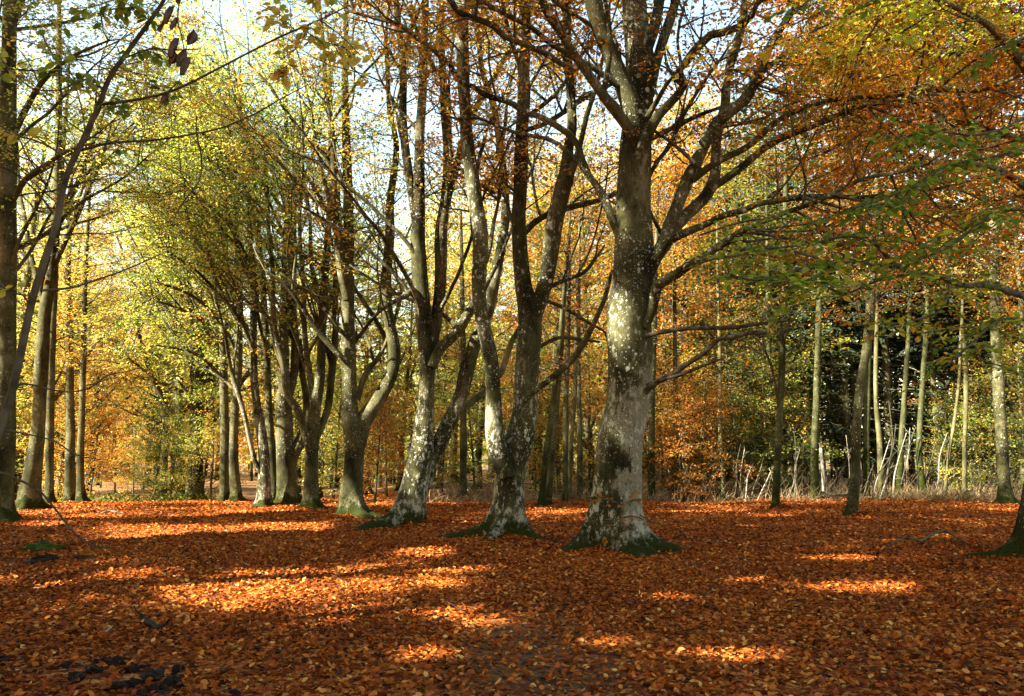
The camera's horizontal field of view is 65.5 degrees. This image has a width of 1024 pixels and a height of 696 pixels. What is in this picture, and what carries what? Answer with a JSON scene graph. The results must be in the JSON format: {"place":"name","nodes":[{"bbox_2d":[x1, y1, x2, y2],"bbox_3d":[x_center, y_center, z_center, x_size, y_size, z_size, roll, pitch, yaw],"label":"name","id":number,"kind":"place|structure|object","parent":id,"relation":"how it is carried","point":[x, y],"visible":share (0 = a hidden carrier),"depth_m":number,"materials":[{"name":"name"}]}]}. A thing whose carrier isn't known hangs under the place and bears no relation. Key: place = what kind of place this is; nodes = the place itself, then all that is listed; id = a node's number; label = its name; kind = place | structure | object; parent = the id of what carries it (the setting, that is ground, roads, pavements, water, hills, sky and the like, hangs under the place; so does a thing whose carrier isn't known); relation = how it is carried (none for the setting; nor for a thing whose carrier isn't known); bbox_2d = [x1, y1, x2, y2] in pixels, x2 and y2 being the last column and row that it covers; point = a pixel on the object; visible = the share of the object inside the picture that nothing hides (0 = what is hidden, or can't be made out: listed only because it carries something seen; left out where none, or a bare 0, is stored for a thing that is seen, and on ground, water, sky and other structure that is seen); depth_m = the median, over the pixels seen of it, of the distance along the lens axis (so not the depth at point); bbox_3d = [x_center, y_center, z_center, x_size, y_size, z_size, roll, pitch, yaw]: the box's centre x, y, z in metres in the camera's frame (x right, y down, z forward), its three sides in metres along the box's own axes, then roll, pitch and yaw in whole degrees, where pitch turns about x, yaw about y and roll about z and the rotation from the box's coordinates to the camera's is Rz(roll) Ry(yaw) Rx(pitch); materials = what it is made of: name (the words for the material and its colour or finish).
{"place":"outdoors","nodes":[
{"label":"outdoors","id":0,"kind":"place"},
{"bbox_2d":[0,458,1023,695],"bbox_3d":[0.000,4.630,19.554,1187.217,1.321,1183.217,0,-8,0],"label":"ground","id":1,"kind":"structure","parent":0,"point":[249,490],"depth_m":8.09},
{"bbox_2d":[14,319,64,491],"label":"beech sapling","id":2,"kind":"object","parent":1,"relation":"on","point":[19,404],"visible":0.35,"depth_m":34.19,"materials":[{"name":"yellow plant"}]},
{"bbox_2d":[23,354,133,500],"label":"beech sapling","id":3,"kind":"object","parent":1,"relation":"on","point":[61,428],"visible":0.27,"depth_m":40.16,"materials":[{"name":"yellow plant"}]},
{"bbox_2d":[16,21,149,502],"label":"beech tree","id":4,"kind":"object","parent":1,"relation":"on","point":[49,492],"visible":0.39,"depth_m":28.06,"materials":[{"name":"plant"}]},
{"bbox_2d":[18,199,150,499],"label":"beech tree","id":5,"kind":"object","parent":1,"relation":"on","point":[103,382],"visible":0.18,"depth_m":43.93,"materials":[{"name":"yellow plant"}]},
{"bbox_2d":[17,118,156,500],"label":"beech tree","id":6,"kind":"object","parent":1,"relation":"on","point":[70,478],"visible":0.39,"depth_m":32.00,"materials":[{"name":"yellow plant"}]},
{"bbox_2d":[42,394,140,499],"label":"beech sapling","id":7,"kind":"object","parent":1,"relation":"on","point":[99,430],"visible":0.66,"depth_m":45.61,"materials":[{"name":"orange plant"}]},
{"bbox_2d":[17,71,170,501],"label":"beech tree","id":8,"kind":"object","parent":1,"relation":"on","point":[81,494],"visible":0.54,"depth_m":31.35,"materials":[{"name":"yellow plant"}]},
{"bbox_2d":[0,0,248,522],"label":"beech tree","id":9,"kind":"object","parent":1,"relation":"on","point":[11,244],"visible":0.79,"depth_m":21.16,"materials":[{"name":"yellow plant"}]},
{"bbox_2d":[0,0,250,510],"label":"beech tree","id":10,"kind":"object","parent":1,"relation":"on","point":[28,497],"visible":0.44,"depth_m":25.06,"materials":[{"name":"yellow plant"}]},
{"bbox_2d":[14,42,262,499],"bbox_3d":[-21.689,-3.743,35.322,13.967,21.832,18.408,-6,-10,36],"label":"beech tree","id":11,"kind":"object","parent":1,"relation":"on","point":[27,280],"visible":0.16,"depth_m":37.26,"materials":[{"name":"yellow plant"}]},
{"bbox_2d":[110,397,190,500],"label":"beech sapling","id":12,"kind":"object","parent":1,"relation":"on","point":[148,449],"visible":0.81,"depth_m":41.47,"materials":[{"name":"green plant"}]},
{"bbox_2d":[54,28,273,500],"bbox_3d":[-13.989,-3.148,29.715,8.869,18.287,14.395,0,-8,0],"label":"beech tree","id":13,"kind":"object","parent":1,"relation":"on","point":[224,492],"visible":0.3,"depth_m":30.50,"materials":[{"name":"green plant"}]},
{"bbox_2d":[132,400,213,500],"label":"beech sapling","id":14,"kind":"object","parent":1,"relation":"on","point":[176,449],"visible":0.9,"depth_m":37.58,"materials":[{"name":"green plant"}]},
{"bbox_2d":[76,129,275,499],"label":"beech tree","id":15,"kind":"object","parent":1,"relation":"on","point":[158,390],"visible":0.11,"depth_m":43.38,"materials":[{"name":"yellow plant"}]},
{"bbox_2d":[89,218,267,498],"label":"beech tree","id":16,"kind":"object","parent":1,"relation":"on","point":[163,490],"visible":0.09,"depth_m":49.10,"materials":[{"name":"yellow plant"}]},
{"bbox_2d":[0,0,371,459],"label":"leaning sapling","id":17,"kind":"object","parent":1,"relation":"on","point":[181,59],"visible":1,"depth_m":4.56,"materials":[{"name":"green plant"}]},
{"bbox_2d":[76,29,312,501],"bbox_3d":[-12.008,-3.282,30.623,7.662,18.673,11.269,-4,-9,28],"label":"beech tree","id":18,"kind":"object","parent":1,"relation":"on","point":[236,494],"visible":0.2,"depth_m":29.45,"materials":[{"name":"green plant"}]},
{"bbox_2d":[24,313,384,481],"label":"wood","id":19,"kind":"object","parent":1,"relation":"on","point":[249,461],"visible":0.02,"depth_m":88.53,"materials":[{"name":"plant"}]},
{"bbox_2d":[156,378,254,500],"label":"beech sapling","id":20,"kind":"object","parent":1,"relation":"on","point":[206,443],"visible":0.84,"depth_m":37.37,"materials":[{"name":"yellow plant"}]},
{"bbox_2d":[88,18,339,499],"bbox_3d":[-14.344,-4.327,40.751,11.586,25.170,12.091,2,-8,-15],"label":"beech tree","id":21,"kind":"object","parent":1,"relation":"on","point":[211,376],"visible":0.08,"depth_m":38.85,"materials":[{"name":"green plant"}]},
{"bbox_2d":[88,12,340,500],"bbox_3d":[-9.850,-3.022,27.544,8.208,17.236,12.658,0,-8,0],"label":"beech tree","id":22,"kind":"object","parent":1,"relation":"on","point":[269,422],"visible":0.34,"depth_m":26.67,"materials":[{"name":"green plant"}]},
{"bbox_2d":[84,11,374,507],"bbox_3d":[-9.885,-3.074,27.048,8.833,17.271,12.481,0,-8,0],"label":"beech tree","id":23,"kind":"object","parent":1,"relation":"on","point":[263,498],"visible":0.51,"depth_m":25.90,"materials":[{"name":"green plant"}]},
{"bbox_2d":[75,91,458,499],"bbox_3d":[-13.666,-2.820,40.606,18.485,21.923,14.025,-4,-9,29],"label":"beech tree","id":24,"kind":"object","parent":1,"relation":"on","point":[197,378],"visible":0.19,"depth_m":38.52,"materials":[{"name":"green plant"}]},
{"bbox_2d":[110,0,433,509],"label":"beech tree","id":25,"kind":"object","parent":1,"relation":"on","point":[311,430],"visible":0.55,"depth_m":24.99,"materials":[{"name":"green plant"}]},
{"bbox_2d":[148,0,409,504],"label":"beech tree","id":26,"kind":"object","parent":1,"relation":"on","point":[289,448],"visible":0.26,"depth_m":26.99,"materials":[{"name":"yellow plant"}]},
{"bbox_2d":[228,197,409,496],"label":"beech tree","id":27,"kind":"object","parent":1,"relation":"on","point":[328,333],"visible":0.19,"depth_m":38.08,"materials":[{"name":"yellow plant"}]},
{"bbox_2d":[153,0,493,519],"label":"beech tree","id":28,"kind":"object","parent":1,"relation":"on","point":[356,425],"visible":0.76,"depth_m":22.12,"materials":[{"name":"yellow plant"}]},
{"bbox_2d":[293,356,395,499],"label":"beech sapling","id":29,"kind":"object","parent":1,"relation":"on","point":[337,442],"visible":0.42,"depth_m":30.67,"materials":[{"name":"yellow plant"}]},
{"bbox_2d":[330,377,410,499],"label":"beech sapling","id":30,"kind":"object","parent":1,"relation":"on","point":[378,457],"visible":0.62,"depth_m":29.66,"materials":[{"name":"orange plant"}]},
{"bbox_2d":[297,222,454,493],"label":"beech tree","id":31,"kind":"object","parent":1,"relation":"on","point":[367,354],"visible":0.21,"depth_m":41.87,"materials":[{"name":"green plant"}]},
{"bbox_2d":[149,0,624,529],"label":"beech tree","id":32,"kind":"object","parent":1,"relation":"on","point":[425,456],"visible":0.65,"depth_m":19.72,"materials":[{"name":"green plant"}]},
{"bbox_2d":[358,378,448,496],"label":"beech sapling","id":33,"kind":"object","parent":1,"relation":"on","point":[398,450],"visible":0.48,"depth_m":32.78,"materials":[{"name":"orange plant"}]},
{"bbox_2d":[356,236,456,490],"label":"beech tree","id":34,"kind":"object","parent":1,"relation":"on","point":[408,374],"visible":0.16,"depth_m":44.00,"materials":[{"name":"orange plant"}]},
{"bbox_2d":[375,232,503,487],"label":"beech tree","id":35,"kind":"object","parent":1,"relation":"on","point":[446,312],"visible":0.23,"depth_m":42.09,"materials":[{"name":"yellow plant"}]},
{"bbox_2d":[373,184,515,482],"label":"beech tree","id":36,"kind":"object","parent":1,"relation":"on","point":[454,436],"visible":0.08,"depth_m":51.00,"materials":[{"name":"yellow plant"}]},
{"bbox_2d":[414,184,513,498],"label":"beech tree","id":37,"kind":"object","parent":1,"relation":"on","point":[463,338],"visible":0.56,"depth_m":30.95,"materials":[{"name":"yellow plant"}]},
{"bbox_2d":[293,306,647,487],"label":"wood","id":38,"kind":"object","parent":1,"relation":"on","point":[485,449],"visible":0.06,"depth_m":67.61,"materials":[{"name":"plant"}]},
{"bbox_2d":[434,357,529,493],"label":"beech sapling","id":39,"kind":"object","parent":1,"relation":"on","point":[470,417],"visible":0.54,"depth_m":33.68,"materials":[{"name":"orange plant"}]},
{"bbox_2d":[400,195,570,488],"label":"beech tree","id":40,"kind":"object","parent":1,"relation":"on","point":[478,455],"visible":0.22,"depth_m":40.19,"materials":[{"name":"yellow plant"}]},
{"bbox_2d":[399,139,576,480],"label":"beech tree","id":41,"kind":"object","parent":1,"relation":"on","point":[489,462],"visible":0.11,"depth_m":52.07,"materials":[{"name":"orange plant"}]},
{"bbox_2d":[0,482,1023,695],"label":"fallen leaves","id":42,"kind":"object","parent":1,"relation":"on","point":[809,619],"depth_m":8.96,"materials":[{"name":"plant"}]},
{"bbox_2d":[451,147,613,487],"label":"beech tree","id":43,"kind":"object","parent":1,"relation":"on","point":[515,327],"visible":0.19,"depth_m":41.61,"materials":[{"name":"orange plant"}]},
{"bbox_2d":[378,0,705,542],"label":"beech tree","id":44,"kind":"object","parent":1,"relation":"on","point":[509,450],"visible":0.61,"depth_m":16.36,"materials":[{"name":"grey plant"}]},
{"bbox_2d":[448,114,658,492],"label":"beech tree","id":45,"kind":"object","parent":1,"relation":"on","point":[557,290],"visible":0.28,"depth_m":36.06,"materials":[{"name":"orange plant"}]},
{"bbox_2d":[503,223,614,504],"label":"beech tree","id":46,"kind":"object","parent":1,"relation":"on","point":[550,474],"visible":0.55,"depth_m":27.54,"materials":[{"name":"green plant"}]},
{"bbox_2d":[508,198,611,501],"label":"beech tree","id":47,"kind":"object","parent":1,"relation":"on","point":[565,411],"visible":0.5,"depth_m":29.02,"materials":[{"name":"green plant"}]},
{"bbox_2d":[528,367,594,497],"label":"beech sapling","id":48,"kind":"object","parent":1,"relation":"on","point":[560,465],"visible":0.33,"depth_m":31.84,"materials":[{"name":"orange plant"}]},
{"bbox_2d":[509,177,615,505],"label":"beech tree","id":49,"kind":"object","parent":1,"relation":"on","point":[541,501],"visible":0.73,"depth_m":27.02,"materials":[{"name":"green plant"}]},
{"bbox_2d":[529,165,610,498],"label":"beech tree","id":50,"kind":"object","parent":1,"relation":"on","point":[579,443],"visible":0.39,"depth_m":30.89,"materials":[{"name":"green plant"}]},
{"bbox_2d":[529,183,612,499],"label":"beech tree","id":51,"kind":"object","parent":1,"relation":"on","point":[572,416],"visible":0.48,"depth_m":30.12,"materials":[{"name":"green plant"}]},
{"bbox_2d":[548,342,606,494],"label":"beech sapling","id":52,"kind":"object","parent":1,"relation":"on","point":[589,412],"visible":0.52,"depth_m":32.57,"materials":[{"name":"orange plant"}]},
{"bbox_2d":[501,101,719,488],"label":"beech tree","id":53,"kind":"object","parent":1,"relation":"on","point":[594,335],"visible":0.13,"depth_m":40.09,"materials":[{"name":"orange plant"}]},
{"bbox_2d":[560,140,750,493],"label":"beech tree","id":54,"kind":"object","parent":1,"relation":"on","point":[689,306],"visible":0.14,"depth_m":36.05,"materials":[{"name":"orange plant"}]},
{"bbox_2d":[601,180,711,500],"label":"beech tree","id":55,"kind":"object","parent":1,"relation":"on","point":[651,434],"visible":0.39,"depth_m":29.87,"materials":[{"name":"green plant"}]},
{"bbox_2d":[588,337,729,497],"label":"beech sapling","id":56,"kind":"object","parent":1,"relation":"on","point":[663,401],"visible":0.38,"depth_m":31.67,"materials":[{"name":"orange plant"}]},
{"bbox_2d":[301,0,1023,557],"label":"beech tree","id":57,"kind":"object","parent":1,"relation":"on","point":[615,516],"visible":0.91,"depth_m":13.86,"materials":[{"name":"orange plant"}]},
{"bbox_2d":[561,85,763,482],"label":"beech tree","id":58,"kind":"object","parent":1,"relation":"on","point":[667,116],"visible":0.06,"depth_m":46.62,"materials":[{"name":"orange plant"}]},
{"bbox_2d":[576,112,790,494],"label":"beech tree","id":59,"kind":"object","parent":1,"relation":"on","point":[683,299],"visible":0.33,"depth_m":34.17,"materials":[{"name":"orange plant"}]},
{"bbox_2d":[643,371,723,501],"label":"beech sapling","id":60,"kind":"object","parent":1,"relation":"on","point":[671,449],"visible":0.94,"depth_m":29.00,"materials":[{"name":"orange plant"}]},
{"bbox_2d":[651,196,726,499],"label":"beech tree","id":61,"kind":"object","parent":1,"relation":"on","point":[674,334],"visible":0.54,"depth_m":30.65,"materials":[{"name":"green plant"}]},
{"bbox_2d":[656,365,758,500],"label":"beech sapling","id":62,"kind":"object","parent":1,"relation":"on","point":[711,452],"visible":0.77,"depth_m":29.50,"materials":[{"name":"orange plant"}]},
{"bbox_2d":[646,162,775,484],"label":"beech tree","id":63,"kind":"object","parent":1,"relation":"on","point":[710,306],"visible":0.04,"depth_m":42.66,"materials":[{"name":"orange plant"}]},
{"bbox_2d":[669,219,771,500],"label":"beech tree","id":64,"kind":"object","parent":1,"relation":"on","point":[719,382],"visible":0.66,"depth_m":29.57,"materials":[{"name":"orange plant"}]},
{"bbox_2d":[663,355,783,497],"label":"beech sapling","id":65,"kind":"object","parent":1,"relation":"on","point":[724,436],"visible":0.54,"depth_m":30.79,"materials":[{"name":"orange plant"}]},
{"bbox_2d":[429,460,1023,502],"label":"brushwood","id":66,"kind":"object","parent":1,"relation":"on","point":[482,495],"visible":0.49,"depth_m":29.24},
{"bbox_2d":[656,147,836,489],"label":"beech tree","id":67,"kind":"object","parent":1,"relation":"on","point":[746,281],"visible":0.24,"depth_m":36.13,"materials":[{"name":"orange plant"}]},
{"bbox_2d":[670,330,824,495],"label":"beech sapling","id":68,"kind":"object","parent":1,"relation":"on","point":[746,416],"visible":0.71,"depth_m":30.99,"materials":[{"name":"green plant"}]},
{"bbox_2d":[698,75,798,482],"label":"spruce tree","id":69,"kind":"object","parent":1,"relation":"on","point":[744,112],"visible":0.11,"depth_m":43.38,"materials":[{"name":"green plant"}]},
{"bbox_2d":[654,61,855,479],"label":"beech tree","id":70,"kind":"object","parent":1,"relation":"on","point":[709,103],"visible":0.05,"depth_m":48.08,"materials":[{"name":"orange plant"}]},
{"bbox_2d":[697,327,823,492],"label":"beech sapling","id":71,"kind":"object","parent":1,"relation":"on","point":[762,410],"visible":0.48,"depth_m":32.48,"materials":[{"name":"orange plant"}]},
{"bbox_2d":[713,131,828,495],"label":"beech tree","id":72,"kind":"object","parent":1,"relation":"on","point":[770,418],"visible":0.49,"depth_m":32.36,"materials":[{"name":"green plant"}]},
{"bbox_2d":[690,138,873,488],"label":"beech tree","id":73,"kind":"object","parent":1,"relation":"on","point":[790,469],"visible":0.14,"depth_m":35.63,"materials":[{"name":"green plant"}]},
{"bbox_2d":[722,87,842,488],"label":"spruce tree","id":74,"kind":"object","parent":1,"relation":"on","point":[772,290],"visible":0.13,"depth_m":36.46,"materials":[{"name":"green plant"}]},
{"bbox_2d":[691,35,916,508],"bbox_3d":[8.601,-2.316,24.771,6.593,15.068,6.714,7,-10,-41],"label":"beech tree","id":75,"kind":"object","parent":1,"relation":"on","point":[779,390],"visible":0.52,"depth_m":25.00,"materials":[{"name":"green plant"}]},
{"bbox_2d":[743,343,875,494],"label":"beech sapling","id":76,"kind":"object","parent":1,"relation":"on","point":[790,426],"visible":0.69,"depth_m":31.86,"materials":[{"name":"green plant"}]},
{"bbox_2d":[759,113,869,499],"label":"beech tree","id":77,"kind":"object","parent":1,"relation":"on","point":[814,464],"visible":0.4,"depth_m":29.49,"materials":[{"name":"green plant"}]},
{"bbox_2d":[746,68,886,486],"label":"spruce tree","id":78,"kind":"object","parent":1,"relation":"on","point":[802,329],"visible":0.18,"depth_m":34.59,"materials":[{"name":"green plant"}]},
{"bbox_2d":[642,176,1022,476],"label":"wood","id":79,"kind":"object","parent":1,"relation":"on","point":[838,417],"visible":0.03,"depth_m":61.22,"materials":[{"name":"green plant"}]},
{"bbox_2d":[660,0,1023,558],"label":"beech tree","id":80,"kind":"object","parent":1,"relation":"on","point":[1014,544],"visible":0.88,"depth_m":9.01,"materials":[{"name":"green plant"}]},
{"bbox_2d":[786,86,912,487],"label":"spruce tree","id":81,"kind":"object","parent":1,"relation":"on","point":[845,412],"visible":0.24,"depth_m":34.08,"materials":[{"name":"green plant"}]},
{"bbox_2d":[797,107,909,485],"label":"spruce tree","id":82,"kind":"object","parent":1,"relation":"on","point":[851,383],"visible":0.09,"depth_m":37.16,"materials":[{"name":"green plant"}]},
{"bbox_2d":[816,177,938,497],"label":"beech tree","id":83,"kind":"object","parent":1,"relation":"on","point":[866,431],"visible":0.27,"depth_m":30.32,"materials":[{"name":"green plant"}]},
{"bbox_2d":[735,0,1023,301],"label":"beech tree","id":84,"kind":"object","parent":1,"relation":"on","point":[963,120],"visible":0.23,"depth_m":18.88,"materials":[{"name":"orange plant"}]},
{"bbox_2d":[748,0,1021,516],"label":"beech tree","id":85,"kind":"object","parent":1,"relation":"on","point":[852,504],"visible":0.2,"depth_m":21.84,"materials":[{"name":"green plant"}]},
{"bbox_2d":[812,41,967,488],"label":"spruce tree","id":86,"kind":"object","parent":1,"relation":"on","point":[885,372],"visible":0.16,"depth_m":34.43,"materials":[{"name":"green plant"}]},
{"bbox_2d":[842,210,937,497],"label":"beech tree","id":87,"kind":"object","parent":1,"relation":"on","point":[880,456],"visible":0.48,"depth_m":29.91,"materials":[{"name":"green plant"}]},
{"bbox_2d":[856,202,981,493],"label":"beech tree","id":88,"kind":"object","parent":1,"relation":"on","point":[899,470],"visible":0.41,"depth_m":29.95,"materials":[{"name":"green plant"}]},
{"bbox_2d":[864,54,993,485],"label":"spruce tree","id":89,"kind":"object","parent":1,"relation":"on","point":[928,431],"visible":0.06,"depth_m":37.74,"materials":[{"name":"green plant"}]},
{"bbox_2d":[870,96,996,489],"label":"spruce tree","id":90,"kind":"object","parent":1,"relation":"on","point":[933,382],"visible":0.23,"depth_m":34.04,"materials":[{"name":"green plant"}]},
{"bbox_2d":[889,195,984,494],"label":"beech tree","id":91,"kind":"object","parent":1,"relation":"on","point":[921,481],"visible":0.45,"depth_m":29.92,"materials":[{"name":"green plant"}]},
{"bbox_2d":[903,388,981,486],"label":"beech sapling","id":92,"kind":"object","parent":1,"relation":"on","point":[940,430],"visible":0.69,"depth_m":32.62,"materials":[{"name":"green plant"}]},
{"bbox_2d":[883,0,1023,504],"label":"beech tree","id":93,"kind":"object","parent":1,"relation":"on","point":[1005,494],"visible":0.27,"depth_m":26.95,"materials":[{"name":"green plant"}]},
{"bbox_2d":[894,124,1023,488],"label":"beech tree","id":94,"kind":"object","parent":1,"relation":"on","point":[1019,278],"visible":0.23,"depth_m":33.36,"materials":[{"name":"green plant"}]},
{"bbox_2d":[904,99,1019,488],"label":"spruce tree","id":95,"kind":"object","parent":1,"relation":"on","point":[968,342],"visible":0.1,"depth_m":34.73,"materials":[{"name":"green plant"}]},
{"bbox_2d":[918,359,1023,492],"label":"beech sapling","id":96,"kind":"object","parent":1,"relation":"on","point":[973,427],"visible":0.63,"depth_m":29.74,"materials":[{"name":"green plant"}]},
{"bbox_2d":[924,3,1023,486],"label":"spruce tree","id":97,"kind":"object","parent":1,"relation":"on","point":[1010,403],"visible":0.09,"depth_m":34.34,"materials":[{"name":"green plant"}]},
{"bbox_2d":[949,325,1023,493],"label":"beech sapling","id":98,"kind":"object","parent":1,"relation":"on","point":[1012,423],"visible":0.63,"depth_m":28.97,"materials":[{"name":"green plant"}]},
{"bbox_2d":[960,270,1023,500],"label":"beech tree","id":99,"kind":"object","parent":1,"relation":"on","point":[965,430],"visible":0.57,"depth_m":28.89,"materials":[{"name":"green plant"}]},
{"bbox_2d":[0,0,1023,459],"label":"sky","id":100,"kind":"structure","parent":0,"point":[375,96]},
{"bbox_2d":[427,482,1021,502],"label":"dry grass","id":101,"kind":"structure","parent":0,"point":[911,493],"depth_m":28.62,"materials":[{"name":"plant"}]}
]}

